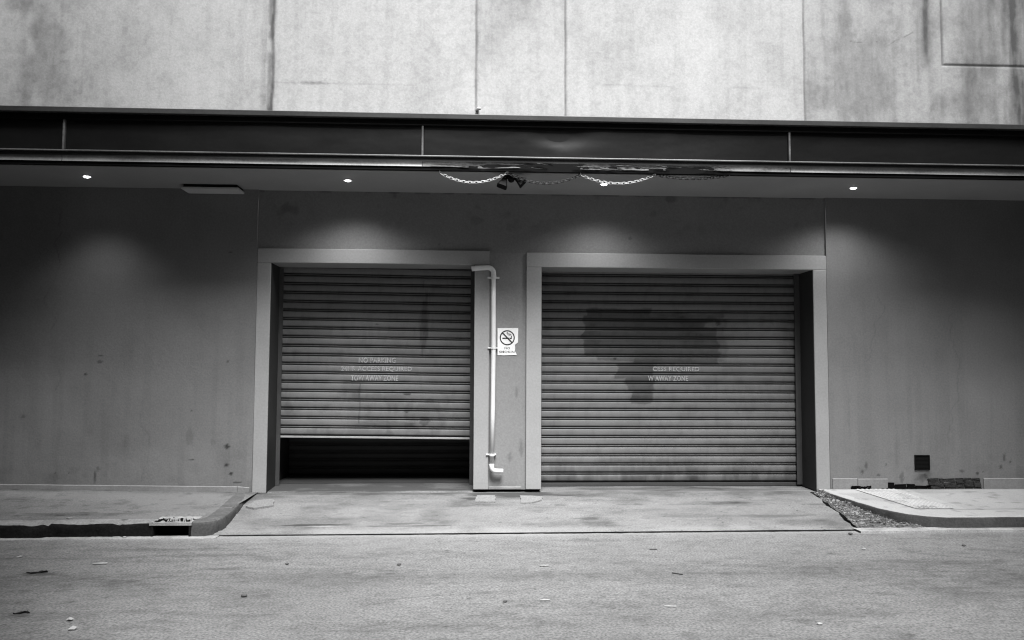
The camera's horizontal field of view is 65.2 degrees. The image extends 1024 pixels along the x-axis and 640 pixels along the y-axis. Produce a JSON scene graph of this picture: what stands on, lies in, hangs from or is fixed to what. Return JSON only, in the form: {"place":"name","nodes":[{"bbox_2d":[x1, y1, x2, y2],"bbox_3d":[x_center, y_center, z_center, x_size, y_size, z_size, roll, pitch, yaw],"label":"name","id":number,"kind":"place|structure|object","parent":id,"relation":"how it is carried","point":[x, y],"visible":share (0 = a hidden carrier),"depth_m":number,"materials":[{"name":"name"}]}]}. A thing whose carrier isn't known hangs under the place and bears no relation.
{"place":"outdoors","nodes":[
{"label":"outdoors","id":0,"kind":"place"},
{"bbox_2d":[0,489,257,519],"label":"footpath","id":1,"kind":"structure","parent":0,"point":[21,504],"depth_m":8.58,"materials":[{"name":"concrete"}]},
{"bbox_2d":[149,516,201,536],"bbox_3d":[-3.282,2.064,7.807,0.400,0.255,0.330,0,-3,-3],"label":"drain inlet","id":2,"kind":"object","parent":1,"relation":"in","point":[172,526],"visible":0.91,"depth_m":7.77,"materials":[{"name":"concrete"}]},
{"bbox_2d":[0,0,1023,512],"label":"building","id":3,"kind":"structure","parent":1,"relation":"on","point":[718,330],"depth_m":9.55,"materials":[{"name":"grey paint"}]},
{"bbox_2d":[181,184,243,193],"bbox_3d":[-3.553,-1.558,9.515,0.660,0.062,0.258,0,-3,-3],"label":"access hatch","id":4,"kind":"object","parent":3,"relation":"attached to","point":[211,189],"visible":1,"depth_m":9.41,"materials":[{"name":"paint"}]},
{"bbox_2d":[275,267,473,485],"bbox_3d":[-1.704,0.679,10.085,2.458,2.766,0.110,0,-3,-3],"label":"roller door","id":5,"kind":"structure","parent":3,"relation":"in","point":[375,353],"depth_m":10.09,"materials":[{"name":"metal"}]},
{"bbox_2d":[471,265,502,473],"bbox_3d":[-0.301,0.586,9.654,0.400,2.504,0.109,0,-3,-3],"label":"drainpipe","id":6,"kind":"object","parent":3,"relation":"attached to","point":[493,278],"visible":1,"depth_m":9.63,"materials":[{"name":"metal"}]},
{"bbox_2d":[498,328,517,354],"bbox_3d":[-0.051,0.264,9.739,0.252,0.332,0.009,0,-3,-3],"label":"no smoking sign","id":7,"kind":"object","parent":3,"relation":"attached to","point":[507,339],"visible":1,"depth_m":9.74,"materials":[{"name":"white plastic"}]},
{"bbox_2d":[497,173,525,189],"bbox_3d":[-0.001,-1.524,8.811,0.338,0.181,0.117,0,-3,-3],"label":"floodlight","id":8,"kind":"object","parent":3,"relation":"attached to","point":[502,183],"visible":0.98,"depth_m":8.79,"materials":[{"name":"black plastic"}]},
{"bbox_2d":[439,171,729,184],"bbox_3d":[0.811,-1.570,8.798,3.220,0.184,0.030,0,-3,-3],"label":"chain","id":9,"kind":"object","parent":3,"relation":"hanging from","point":[560,181],"visible":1,"depth_m":8.79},
{"bbox_2d":[541,272,802,485],"bbox_3d":[2.022,0.716,10.254,3.378,2.793,0.110,0,-3,-3],"label":"roller door","id":10,"kind":"structure","parent":3,"relation":"in","point":[649,379],"depth_m":10.25,"materials":[{"name":"metal"}]},
{"bbox_2d":[914,455,929,469],"bbox_3d":[5.047,1.754,9.845,0.190,0.182,0.018,0,-3,-3],"label":"wall vent","id":11,"kind":"object","parent":3,"relation":"attached to","point":[921,462],"depth_m":9.84,"materials":[{"name":"black metal"}]},
{"bbox_2d":[0,527,1023,639],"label":"road","id":12,"kind":"structure","parent":0,"point":[768,585],"depth_m":5.98,"materials":[{"name":"grey asphalt"}]},
{"bbox_2d":[0,519,155,537],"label":"kerb","id":13,"kind":"structure","parent":12,"relation":"on","point":[70,528],"depth_m":7.65,"materials":[{"name":"grey concrete"}]},
{"bbox_2d":[0,535,218,540],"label":"gutter","id":14,"kind":"object","parent":12,"relation":"on","point":[111,538],"visible":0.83,"depth_m":7.59,"materials":[{"name":"concrete"}]},
{"bbox_2d":[191,493,247,535],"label":"kerb","id":15,"kind":"structure","parent":12,"relation":"on","point":[219,519],"depth_m":7.94,"materials":[{"name":"concrete"}]},
{"bbox_2d":[223,530,822,535],"bbox_3d":[0.367,2.105,7.917,6.322,0.001,0.037,0,-3,-4],"label":"expansion joint","id":16,"kind":"object","parent":12,"relation":"on","point":[568,532],"visible":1,"depth_m":7.93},
{"bbox_2d":[818,489,1023,527],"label":"kerb","id":17,"kind":"structure","parent":12,"relation":"on","point":[979,521],"depth_m":8.24,"materials":[{"name":"concrete"}]},
{"bbox_2d":[854,527,1023,533],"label":"gutter","id":18,"kind":"object","parent":12,"relation":"on","point":[911,530],"visible":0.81,"depth_m":8.09,"materials":[{"name":"concrete"}]},
{"bbox_2d":[813,491,922,527],"bbox_3d":[3.994,2.111,8.967,0.978,0.171,1.696,0,-3,-3],"label":"gravel patch","id":19,"kind":"object","parent":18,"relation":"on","point":[876,525],"visible":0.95,"depth_m":8.45,"materials":[{"name":"grey gravel"}]},
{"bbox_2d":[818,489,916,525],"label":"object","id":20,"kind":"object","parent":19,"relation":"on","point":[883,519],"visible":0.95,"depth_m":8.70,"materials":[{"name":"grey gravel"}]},
{"bbox_2d":[213,483,854,534],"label":"driveway","id":21,"kind":"structure","parent":0,"point":[379,508],"depth_m":8.77,"materials":[{"name":"concrete"}]},
{"bbox_2d":[246,499,273,509],"bbox_3d":[-2.781,2.082,8.903,0.290,0.115,0.414,0,-3,-3],"label":"concrete patch","id":22,"kind":"object","parent":21,"relation":"on","point":[261,504],"visible":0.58,"depth_m":8.85,"materials":[{"name":"grey concrete"}]},
{"bbox_2d":[475,495,495,502],"bbox_3d":[-0.309,2.109,9.241,0.241,0.122,0.319,0,-3,-3],"label":"concrete patch","id":23,"kind":"object","parent":21,"relation":"on","point":[485,499],"visible":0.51,"depth_m":9.19,"materials":[{"name":"grey concrete"}]},
{"bbox_2d":[520,495,542,503],"bbox_3d":[0.228,2.112,9.228,0.272,0.121,0.357,0,-3,-3],"label":"concrete patch","id":24,"kind":"object","parent":21,"relation":"on","point":[526,499],"visible":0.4,"depth_m":9.20,"materials":[{"name":"grey concrete"}]},
{"bbox_2d":[827,489,1023,515],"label":"footpath","id":25,"kind":"structure","parent":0,"point":[971,502],"depth_m":9.09,"materials":[{"name":"concrete"}]},
{"bbox_2d":[855,489,951,508],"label":"tactile paving","id":26,"kind":"structure","parent":25,"relation":"on","point":[904,498],"depth_m":9.12,"materials":[{"name":"grey concrete"}]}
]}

